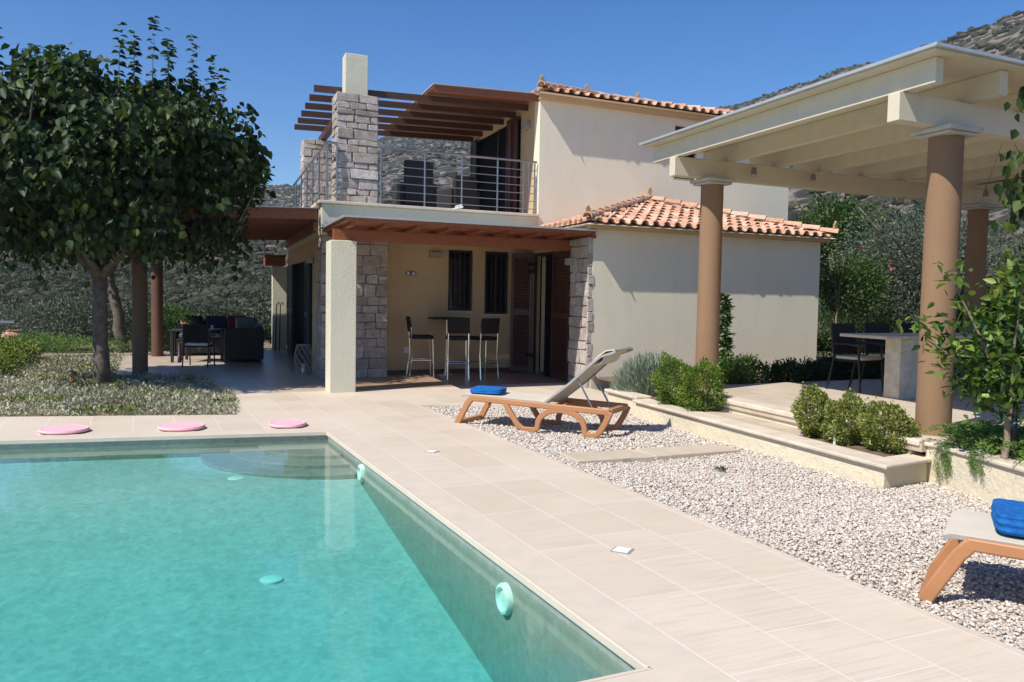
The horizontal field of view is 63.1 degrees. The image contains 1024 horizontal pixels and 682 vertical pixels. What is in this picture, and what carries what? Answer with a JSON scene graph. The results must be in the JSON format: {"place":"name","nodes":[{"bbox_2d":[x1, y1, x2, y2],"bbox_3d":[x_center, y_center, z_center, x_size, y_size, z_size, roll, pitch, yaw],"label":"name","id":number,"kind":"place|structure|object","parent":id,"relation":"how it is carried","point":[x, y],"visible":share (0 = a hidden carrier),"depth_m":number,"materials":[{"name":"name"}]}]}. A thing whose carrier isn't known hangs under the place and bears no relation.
{"place":"outdoors","nodes":[
{"label":"outdoors","id":0,"kind":"place"},
{"bbox_2d":[0,358,236,416],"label":"bed soil","id":1,"kind":"structure","parent":0,"point":[103,414],"depth_m":11.08,"materials":[{"name":"brown soil"}]},
{"bbox_2d":[0,320,16,322],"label":"handrail","id":2,"kind":"object","parent":1,"relation":"on","point":[8,321],"visible":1,"depth_m":17.16,"materials":[{"name":"silver metal"}]},
{"bbox_2d":[0,334,43,373],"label":"clipped hedge","id":3,"kind":"object","parent":1,"relation":"on","point":[13,351],"visible":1,"depth_m":16.62,"materials":[{"name":"green plant"}]},
{"bbox_2d":[0,330,131,354],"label":"hedge","id":4,"kind":"object","parent":1,"relation":"on","point":[45,342],"visible":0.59,"depth_m":19.29,"materials":[{"name":"green plant"}]},
{"bbox_2d":[66,364,87,386],"bbox_3d":[-6.908,0.553,13.258,0.326,0.388,0.160,1,3,0],"label":"garden lantern","id":5,"kind":"object","parent":1,"relation":"on","point":[71,373],"visible":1,"depth_m":13.23,"materials":[{"name":"metal"}]},
{"bbox_2d":[0,351,240,416],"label":"ground cover","id":6,"kind":"object","parent":1,"relation":"on","point":[102,395],"visible":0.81,"depth_m":12.43,"materials":[{"name":"green plant"}]},
{"bbox_2d":[0,16,278,386],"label":"mulberry tree","id":7,"kind":"object","parent":1,"relation":"on","point":[92,163],"visible":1,"depth_m":12.57,"materials":[{"name":"green plant"}]},
{"bbox_2d":[117,349,326,393],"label":"patio","id":8,"kind":"structure","parent":0,"point":[273,371],"depth_m":16.33,"materials":[{"name":"tile"}]},
{"bbox_2d":[109,331,200,355],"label":"hedge","id":9,"kind":"object","parent":8,"relation":"on","point":[167,336],"visible":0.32,"depth_m":20.02,"materials":[{"name":"green plant"}]},
{"bbox_2d":[169,328,223,362],"bbox_3d":[-6.973,0.093,18.505,0.900,0.711,0.900,1,3,0],"label":"patio table","id":10,"kind":"object","parent":8,"relation":"on","point":[186,348],"visible":0.62,"depth_m":18.16,"materials":[{"name":"metal"}]},
{"bbox_2d":[180,315,192,324],"bbox_3d":[-7.184,-0.424,18.425,0.303,0.324,0.317,1,3,0],"label":"flower pot","id":11,"kind":"object","parent":10,"relation":"on","point":[186,319],"visible":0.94,"depth_m":18.37,"materials":[{"name":"ceramic"}]},
{"bbox_2d":[182,324,215,367],"bbox_3d":[-6.500,0.088,17.308,0.550,0.885,0.568,1,3,-5],"label":"garden chair","id":12,"kind":"object","parent":8,"relation":"on","point":[195,335],"visible":1,"depth_m":17.09,"materials":[{"name":"metal"}]},
{"bbox_2d":[178,342,181,362],"bbox_3d":[-6.853,0.237,17.206,0.055,0.420,0.140,1,3,0],"label":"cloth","id":13,"kind":"object","parent":12,"relation":"hanging from","point":[179,352],"visible":0.98,"depth_m":17.17,"materials":[{"name":"white fabric"}]},
{"bbox_2d":[170,315,263,359],"bbox_3d":[-6.992,-0.116,19.646,2.029,0.890,3.358,0,3,-20],"label":"corner sofa","id":14,"kind":"object","parent":8,"relation":"on","point":[243,337],"visible":0.82,"depth_m":18.49,"materials":[{"name":"wicker"}]},
{"bbox_2d":[131,204,318,375],"bbox_3d":[-6.534,-1.051,17.853,3.948,3.191,7.349,0,3,-20],"label":"timber pergola","id":15,"kind":"object","parent":8,"relation":"on","point":[291,225],"visible":0.39,"depth_m":15.35,"materials":[{"name":"wood"}]},
{"bbox_2d":[275,301,279,350],"bbox_3d":[-6.261,-0.396,22.212,0.090,1.315,0.155,4,4,39],"label":"hooked rod","id":16,"kind":"object","parent":8,"relation":"on","point":[276,325],"visible":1,"depth_m":22.20,"materials":[{"name":"metal"}]},
{"bbox_2d":[279,302,283,350],"bbox_3d":[-6.171,-0.397,22.255,0.090,1.315,0.155,4,4,39],"label":"hooked rod","id":17,"kind":"object","parent":8,"relation":"on","point":[279,325],"visible":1,"depth_m":22.23,"materials":[{"name":"metal"}]},
{"bbox_2d":[294,344,312,373],"bbox_3d":[-4.027,0.349,16.097,0.351,0.566,0.350,1,3,0],"label":"wicker lantern","id":18,"kind":"object","parent":8,"relation":"on","point":[302,369],"visible":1,"depth_m":16.05,"materials":[{"name":"grey wicker"}]},
{"bbox_2d":[39,316,925,454],"bbox_3d":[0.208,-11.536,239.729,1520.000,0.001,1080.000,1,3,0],"label":"ground","id":19,"kind":"structure","parent":0,"point":[267,345],"depth_m":24.00,"materials":[{"name":"beige soil"}]},
{"bbox_2d":[1,330,23,338],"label":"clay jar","id":20,"kind":"object","parent":19,"relation":"on","point":[12,333],"visible":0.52,"depth_m":19.49,"materials":[{"name":"ceramic"}]},
{"bbox_2d":[0,301,45,334],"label":"shrub","id":21,"kind":"object","parent":19,"relation":"on","point":[2,310],"visible":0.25,"depth_m":24.24,"materials":[{"name":"green plant"}]},
{"bbox_2d":[0,291,131,345],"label":"shrub","id":22,"kind":"object","parent":19,"relation":"on","point":[65,319],"visible":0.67,"depth_m":22.09,"materials":[{"name":"green plant"}]},
{"bbox_2d":[31,353,131,357],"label":"bed kerb","id":23,"kind":"structure","parent":19,"relation":"on","point":[126,354],"depth_m":19.07,"materials":[{"name":"stone"}]},
{"bbox_2d":[4,244,166,352],"bbox_3d":[-10.479,-1.909,20.859,4.825,4.558,4.121,1,3,0],"label":"garden tree","id":24,"kind":"object","parent":19,"relation":"on","point":[118,328],"visible":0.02,"depth_m":20.51,"materials":[{"name":"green plant"}]},
{"bbox_2d":[0,259,271,330],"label":"valley scrub","id":25,"kind":"object","parent":19,"relation":"on","point":[264,316],"visible":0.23,"depth_m":72.03,"materials":[{"name":"green plant"}]},
{"bbox_2d":[109,299,204,335],"bbox_3d":[-10.895,-0.644,25.448,3.211,1.366,2.618,1,3,0],"label":"shrub","id":26,"kind":"object","parent":19,"relation":"on","point":[177,310],"visible":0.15,"depth_m":25.39,"materials":[{"name":"green plant"}]},
{"bbox_2d":[148,310,204,343],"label":"shrub","id":27,"kind":"object","parent":19,"relation":"on","point":[170,322],"visible":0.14,"depth_m":23.71,"materials":[{"name":"green plant"}]},
{"bbox_2d":[203,315,268,344],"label":"shrub","id":28,"kind":"object","parent":19,"relation":"on","point":[265,330],"depth_m":23.82,"materials":[{"name":"green plant"}]},
{"bbox_2d":[263,323,271,343],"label":"shrub","id":29,"kind":"object","parent":19,"relation":"on","point":[269,334],"visible":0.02,"depth_m":24.15,"materials":[{"name":"green plant"}]},
{"bbox_2d":[0,431,651,681],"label":"swimming pool","id":30,"kind":"structure","parent":19,"relation":"in","point":[321,556],"depth_m":6.05,"materials":[{"name":"liquid"}]},
{"bbox_2d":[321,371,567,389],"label":"porch floor","id":31,"kind":"structure","parent":19,"relation":"on","point":[429,380],"depth_m":15.39,"materials":[{"name":"tile"}]},
{"bbox_2d":[406,316,433,377],"bbox_3d":[-1.764,0.107,15.986,0.514,1.153,0.427,0,3,-14],"label":"bar stool","id":32,"kind":"object","parent":31,"relation":"on","point":[416,336],"visible":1,"depth_m":15.84,"materials":[{"name":"metal"}]},
{"bbox_2d":[428,317,462,375],"bbox_3d":[-1.282,0.101,16.382,0.750,1.125,0.750,1,3,0],"label":"bar table","id":33,"kind":"object","parent":31,"relation":"on","point":[446,334],"visible":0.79,"depth_m":16.34,"materials":[{"name":"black metal"}]},
{"bbox_2d":[445,318,469,379],"bbox_3d":[-1.029,0.134,15.730,0.427,1.153,0.514,0,3,-10],"label":"bar stool","id":34,"kind":"object","parent":31,"relation":"on","point":[458,325],"visible":1,"depth_m":15.52,"materials":[{"name":"black leather"}]},
{"bbox_2d":[467,318,499,379],"bbox_3d":[-0.539,0.136,15.864,0.427,1.153,0.514,-1,4,-35],"label":"bar stool","id":35,"kind":"object","parent":31,"relation":"on","point":[489,325],"visible":0.89,"depth_m":15.69,"materials":[{"name":"metal"}]},
{"bbox_2d":[262,53,838,392],"bbox_3d":[0.723,-2.763,19.701,11.698,6.766,11.106,0,3,-23],"label":"villa","id":36,"kind":"object","parent":19,"relation":"on","point":[568,251],"visible":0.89,"depth_m":16.36,"materials":[{"name":"paint"}]},
{"bbox_2d":[287,260,311,368],"bbox_3d":[-4.844,-0.658,19.018,0.159,2.240,4.867,0,3,-20],"label":"door","id":37,"kind":"structure","parent":36,"relation":"in","point":[299,279],"depth_m":19.41,"materials":[{"name":"paint"}]},
{"bbox_2d":[405,271,415,275],"bbox_3d":[-1.979,-1.323,16.333,0.223,0.083,0.028,-1,4,-26],"label":"eye ornament","id":38,"kind":"object","parent":36,"relation":"attached to","point":[410,273],"visible":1,"depth_m":16.32,"materials":[{"name":"white ceramic"}]},
{"bbox_2d":[392,160,436,206],"bbox_3d":[-1.981,-3.113,16.954,0.760,1.000,0.700,0,3,-22],"label":"rattan chair","id":39,"kind":"object","parent":36,"relation":"on","point":[415,189],"visible":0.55,"depth_m":16.63,"materials":[{"name":"wicker"}]},
{"bbox_2d":[437,175,479,209],"bbox_3d":[-1.193,-3.076,17.893,0.760,0.850,0.700,-2,4,-40],"label":"rattan chair","id":40,"kind":"object","parent":36,"relation":"on","point":[456,192],"visible":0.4,"depth_m":17.61,"materials":[{"name":"wicker"}]},
{"bbox_2d":[447,250,473,312],"bbox_3d":[-1.056,-1.205,16.861,0.583,1.255,0.159,-1,4,-26],"label":"window","id":41,"kind":"structure","parent":36,"relation":"in","point":[460,261],"depth_m":16.89,"materials":[{"name":"glass"}]},
{"bbox_2d":[470,116,520,212],"bbox_3d":[-0.419,-3.817,19.436,0.207,2.140,3.394,0,3,-20],"label":"door","id":42,"kind":"structure","parent":36,"relation":"in","point":[506,142],"depth_m":19.26,"materials":[{"name":"brown paint"}]},
{"bbox_2d":[483,251,508,315],"bbox_3d":[-0.331,-1.181,17.213,0.593,1.315,0.159,-1,4,-26],"label":"window","id":43,"kind":"structure","parent":36,"relation":"in","point":[496,263],"depth_m":17.25,"materials":[{"name":"glass"}]},
{"bbox_2d":[510,251,570,380],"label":"door","id":44,"kind":"structure","parent":36,"relation":"in","point":[553,348],"depth_m":16.88,"materials":[{"name":"brown paint"}]},
{"bbox_2d":[673,126,694,180],"bbox_3d":[3.795,-4.130,18.447,0.653,1.175,0.159,-1,4,-26],"label":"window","id":45,"kind":"structure","parent":36,"relation":"in","point":[676,128],"depth_m":18.46,"materials":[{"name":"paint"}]},
{"bbox_2d":[427,405,1023,650],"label":"gravel","id":46,"kind":"structure","parent":19,"relation":"on","point":[891,541],"depth_m":6.52,"materials":[{"name":"beige gravel"}]},
{"bbox_2d":[454,347,632,438],"bbox_3d":[0.366,0.564,10.177,2.097,1.051,0.665,3,4,26],"label":"sun lounger","id":47,"kind":"object","parent":46,"relation":"on","point":[574,407],"visible":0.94,"depth_m":9.99,"materials":[{"name":"orange plastic"}]},
{"bbox_2d":[470,385,506,394],"bbox_3d":[-0.291,0.611,10.410,0.411,0.078,0.369,2,3,15],"label":"towel","id":48,"kind":"object","parent":47,"relation":"on","point":[482,389],"visible":1,"depth_m":10.27,"materials":[{"name":"blue fabric"}]},
{"bbox_2d":[560,449,653,466],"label":"stepping slab","id":49,"kind":"structure","parent":46,"relation":"on","point":[617,456],"depth_m":8.26,"materials":[{"name":"stone"}]},
{"bbox_2d":[635,444,740,461],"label":"stepping slab","id":50,"kind":"structure","parent":46,"relation":"on","point":[672,452],"depth_m":8.63,"materials":[{"name":"stone"}]},
{"bbox_2d":[714,464,728,470],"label":"weed","id":51,"kind":"object","parent":46,"relation":"on","point":[717,467],"visible":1,"depth_m":7.80,"materials":[{"name":"green plant"}]},
{"bbox_2d":[917,509,1023,601],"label":"sun lounger","id":52,"kind":"object","parent":46,"relation":"on","point":[967,533],"visible":0.96,"depth_m":4.48,"materials":[{"name":"orange plastic"}]},
{"bbox_2d":[991,498,1023,537],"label":"towel","id":53,"kind":"object","parent":52,"relation":"on","point":[1007,515],"visible":1,"depth_m":4.42,"materials":[{"name":"blue fabric"}]},
{"bbox_2d":[604,386,937,489],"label":"retaining wall","id":54,"kind":"structure","parent":19,"relation":"on","point":[860,463],"depth_m":8.65,"materials":[{"name":"paint"}]},
{"bbox_2d":[647,346,702,406],"bbox_3d":[2.104,0.468,10.954,0.681,0.799,0.656,4,4,40],"label":"boxwood","id":55,"kind":"object","parent":54,"relation":"on","point":[658,381],"visible":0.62,"depth_m":10.86,"materials":[{"name":"green plant"}]},
{"bbox_2d":[673,356,727,411],"bbox_3d":[2.355,0.541,10.457,0.677,0.716,0.718,1,3,0],"label":"boxwood","id":56,"kind":"object","parent":54,"relation":"on","point":[699,372],"visible":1,"depth_m":10.34,"materials":[{"name":"green plant"}]},
{"bbox_2d":[789,381,834,438],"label":"boxwood","id":57,"kind":"object","parent":54,"relation":"on","point":[809,427],"visible":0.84,"depth_m":8.52,"materials":[{"name":"green plant"}]},
{"bbox_2d":[832,428,837,444],"bbox_3d":[3.164,0.942,8.181,0.068,0.170,0.068,1,3,0],"label":"garden spotlight","id":58,"kind":"object","parent":54,"relation":"on","point":[834,441],"visible":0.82,"depth_m":8.17,"materials":[{"name":"white paint"}]},
{"bbox_2d":[819,387,869,445],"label":"boxwood","id":59,"kind":"object","parent":54,"relation":"on","point":[841,408],"visible":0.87,"depth_m":8.14,"materials":[{"name":"green plant"}]},
{"bbox_2d":[851,396,921,454],"bbox_3d":[3.521,0.789,7.867,0.607,0.549,0.570,1,3,0],"label":"boxwood","id":60,"kind":"object","parent":54,"relation":"on","point":[894,415],"visible":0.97,"depth_m":7.75,"materials":[{"name":"green plant"}]},
{"bbox_2d":[789,192,920,318],"bbox_3d":[9.211,-1.857,23.136,3.905,4.896,3.394,1,3,0],"label":"fruit tree","id":61,"kind":"object","parent":19,"relation":"on","point":[822,218],"visible":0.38,"depth_m":22.59,"materials":[{"name":"green plant"}]},
{"bbox_2d":[818,245,893,355],"bbox_3d":[7.105,-0.663,17.651,1.702,2.730,1.849,1,3,0],"label":"rose shrub","id":62,"kind":"object","parent":19,"relation":"on","point":[849,279],"visible":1,"depth_m":17.34,"materials":[{"name":"green plant"}]},
{"bbox_2d":[816,284,919,358],"bbox_3d":[8.222,-0.401,19.919,3.655,2.170,2.733,1,3,0],"label":"shrub","id":63,"kind":"object","parent":19,"relation":"on","point":[852,320],"visible":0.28,"depth_m":19.73,"materials":[{"name":"green plant"}]},
{"bbox_2d":[818,215,963,322],"bbox_3d":[13.602,-2.152,30.249,6.591,4.884,5.265,1,3,0],"label":"fruit tree","id":64,"kind":"object","parent":19,"relation":"on","point":[893,271],"visible":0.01,"depth_m":29.74,"materials":[{"name":"green plant"}]},
{"bbox_2d":[819,196,1023,329],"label":"olive tree","id":65,"kind":"object","parent":19,"relation":"on","point":[908,269],"visible":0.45,"depth_m":18.23,"materials":[{"name":"green plant"}]},
{"bbox_2d":[864,246,1023,329],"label":"shrub","id":66,"kind":"object","parent":19,"relation":"on","point":[989,284],"visible":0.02,"depth_m":21.43,"materials":[{"name":"green plant"}]},
{"bbox_2d":[924,440,1023,501],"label":"planter wall","id":67,"kind":"structure","parent":19,"relation":"on","point":[1003,478],"depth_m":6.89,"materials":[{"name":"paint"}]},
{"bbox_2d":[988,238,1023,327],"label":"shrub","id":68,"kind":"object","parent":19,"relation":"on","point":[1011,260],"visible":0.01,"depth_m":19.80,"materials":[{"name":"green plant"}]},
{"bbox_2d":[0,383,1023,681],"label":"pool deck","id":69,"kind":"structure","parent":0,"point":[736,607],"depth_m":5.15,"materials":[{"name":"tile"}]},
{"bbox_2d":[38,425,89,434],"bbox_3d":[-4.938,0.978,9.203,0.510,0.040,0.510,1,3,0],"label":"round pad","id":70,"kind":"object","parent":69,"relation":"on","point":[60,429],"visible":1,"depth_m":9.12,"materials":[{"name":"pink plastic"}]},
{"bbox_2d":[157,422,204,430],"bbox_3d":[-3.778,0.980,9.542,0.510,0.040,0.510,4,4,38],"label":"round pad","id":71,"kind":"object","parent":69,"relation":"on","point":[182,426],"visible":1,"depth_m":9.46,"materials":[{"name":"pink plastic"}]},
{"bbox_2d":[269,419,306,427],"bbox_3d":[-2.658,0.981,9.892,0.439,0.040,0.510,0,3,-13],"label":"round pad","id":72,"kind":"object","parent":69,"relation":"on","point":[289,423],"visible":1,"depth_m":9.80,"materials":[{"name":"pink plastic"}]},
{"bbox_2d":[0,427,736,681],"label":"coping","id":73,"kind":"object","parent":69,"relation":"on","point":[664,657],"visible":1,"depth_m":4.72,"materials":[{"name":"stone"}]},
{"bbox_2d":[425,450,439,452],"bbox_3d":[-0.810,1.122,8.446,0.120,0.018,0.120,2,3,25],"label":"drain cover","id":74,"kind":"object","parent":69,"relation":"on","point":[432,451],"visible":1,"depth_m":8.42,"materials":[{"name":"grey plastic"}]},
{"bbox_2d":[610,546,633,554],"bbox_3d":[0.696,1.325,5.271,0.124,0.018,0.124,2,3,25],"label":"drain cover","id":75,"kind":"object","parent":69,"relation":"on","point":[621,550],"visible":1,"depth_m":5.25,"materials":[{"name":"white plastic"}]},
{"bbox_2d":[0,13,1023,352],"bbox_3d":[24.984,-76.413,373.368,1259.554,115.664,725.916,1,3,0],"label":"hills","id":76,"kind":"structure","parent":0,"point":[1010,39],"depth_m":223.50,"materials":[{"name":"green plant"}]},
{"bbox_2d":[0,10,1023,315],"bbox_3d":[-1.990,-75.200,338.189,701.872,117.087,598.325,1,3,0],"label":"hillside scrub","id":77,"kind":"object","parent":76,"relation":"on","point":[256,264],"visible":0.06,"depth_m":93.87,"materials":[{"name":"green plant"}]},
{"bbox_2d":[0,0,1023,185],"label":"sky","id":78,"kind":"structure","parent":0,"point":[705,53],"materials":[{"name":"blue"}]},
{"bbox_2d":[593,373,866,402],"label":"planting soil","id":79,"kind":"structure","parent":0,"point":[654,397],"depth_m":14.20,"materials":[{"name":"brown soil"}]},
{"bbox_2d":[608,348,681,394],"bbox_3d":[2.119,0.627,12.175,1.306,1.067,1.494,0,3,-19],"label":"lavender bush","id":80,"kind":"object","parent":79,"relation":"on","point":[632,376],"visible":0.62,"depth_m":12.09,"materials":[{"name":"green plant"}]},
{"bbox_2d":[719,293,735,360],"bbox_3d":[3.513,-0.058,13.775,0.438,1.542,0.455,1,3,0],"label":"young tree","id":81,"kind":"object","parent":79,"relation":"on","point":[726,308],"visible":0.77,"depth_m":13.74,"materials":[{"name":"green plant"}]},
{"bbox_2d":[718,351,752,384],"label":"hedge shrub","id":82,"kind":"object","parent":79,"relation":"on","point":[733,371],"visible":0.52,"depth_m":12.29,"materials":[{"name":"green plant"}]},
{"bbox_2d":[730,353,773,383],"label":"hedge shrub","id":83,"kind":"object","parent":79,"relation":"on","point":[750,361],"visible":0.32,"depth_m":12.76,"materials":[{"name":"green plant"}]},
{"bbox_2d":[755,357,813,382],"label":"hedge shrub","id":84,"kind":"object","parent":79,"relation":"on","point":[789,370],"visible":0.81,"depth_m":12.82,"materials":[{"name":"green plant"}]},
{"bbox_2d":[796,355,839,380],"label":"hedge shrub","id":85,"kind":"object","parent":79,"relation":"on","point":[820,370],"visible":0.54,"depth_m":13.15,"materials":[{"name":"green plant"}]},
{"bbox_2d":[821,352,864,380],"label":"hedge shrub","id":86,"kind":"object","parent":79,"relation":"on","point":[845,369],"visible":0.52,"depth_m":13.48,"materials":[{"name":"green plant"}]},
{"bbox_2d":[852,352,884,379],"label":"hedge shrub","id":87,"kind":"object","parent":79,"relation":"on","point":[872,370],"visible":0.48,"depth_m":13.51,"materials":[{"name":"green plant"}]},
{"bbox_2d":[956,283,1016,344],"bbox_3d":[8.410,-0.156,15.059,2.316,2.202,2.101,1,3,0],"label":"shrub","id":88,"kind":"object","parent":79,"relation":"on","point":[1003,322],"visible":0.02,"depth_m":14.77,"materials":[{"name":"green plant"}]},
{"bbox_2d":[987,234,1023,327],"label":"shrub","id":89,"kind":"object","parent":79,"relation":"on","point":[994,276],"visible":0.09,"depth_m":16.59,"materials":[{"name":"green plant"}]},
{"bbox_2d":[694,376,1023,451],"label":"terrace","id":90,"kind":"structure","parent":0,"point":[784,394],"depth_m":10.78,"materials":[{"name":"tile"}]},
{"bbox_2d":[639,42,1023,435],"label":"cream pergola","id":91,"kind":"object","parent":90,"relation":"on","point":[931,125],"visible":0.84,"depth_m":9.36,"materials":[{"name":"beige paint"}]},
{"bbox_2d":[977,143,1021,196],"bbox_3d":[5.735,-1.987,9.669,0.624,0.616,0.063,1,3,8],"label":"wind chime","id":92,"kind":"object","parent":91,"relation":"hanging from","point":[985,193],"visible":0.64,"depth_m":9.69},
{"bbox_2d":[989,86,1023,234],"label":"grape vine","id":93,"kind":"object","parent":91,"relation":"hanging from","point":[1015,197],"visible":1,"depth_m":6.04,"materials":[{"name":"green plant"}]},
{"bbox_2d":[826,323,884,392],"bbox_3d":[4.808,0.226,11.669,0.550,0.935,0.568,-1,4,-32],"label":"garden chair","id":94,"kind":"object","parent":90,"relation":"on","point":[843,345],"visible":0.97,"depth_m":11.71,"materials":[{"name":"metal"}]},
{"bbox_2d":[861,323,889,381],"bbox_3d":[5.463,0.213,12.118,0.550,0.935,0.568,-1,4,-26],"label":"garden chair","id":95,"kind":"object","parent":90,"relation":"on","point":[876,328],"visible":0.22,"depth_m":12.24,"materials":[{"name":"metal"}]},
{"bbox_2d":[898,323,918,332],"bbox_3d":[6.100,0.209,12.404,0.550,0.935,0.568,-1,4,-26],"label":"garden chair","id":96,"kind":"object","parent":90,"relation":"on","point":[906,327],"visible":0.01,"depth_m":12.54,"materials":[{"name":"metal"}]},
{"bbox_2d":[840,333,1022,398],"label":"dining table","id":97,"kind":"object","parent":90,"relation":"on","point":[900,376],"visible":0.39,"depth_m":10.75,"materials":[{"name":"concrete"}]},
{"bbox_2d":[954,328,979,386],"bbox_3d":[6.771,0.202,12.751,0.550,0.935,0.568,0,3,-20],"label":"garden chair","id":98,"kind":"object","parent":90,"relation":"on","point":[955,368],"visible":0.06,"depth_m":12.61,"materials":[{"name":"metal"}]},
{"label":"planting soil","id":99,"kind":"structure","parent":0,"visible":0},
{"bbox_2d":[896,247,1023,458],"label":"lemon tree","id":100,"kind":"object","parent":99,"relation":"on","point":[977,375],"visible":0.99,"depth_m":6.72,"materials":[{"name":"green plant"}]},
{"bbox_2d":[916,419,1023,482],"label":"rosemary","id":101,"kind":"object","parent":99,"relation":"on","point":[982,434],"visible":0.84,"depth_m":7.14,"materials":[{"name":"green plant"}]}
]}

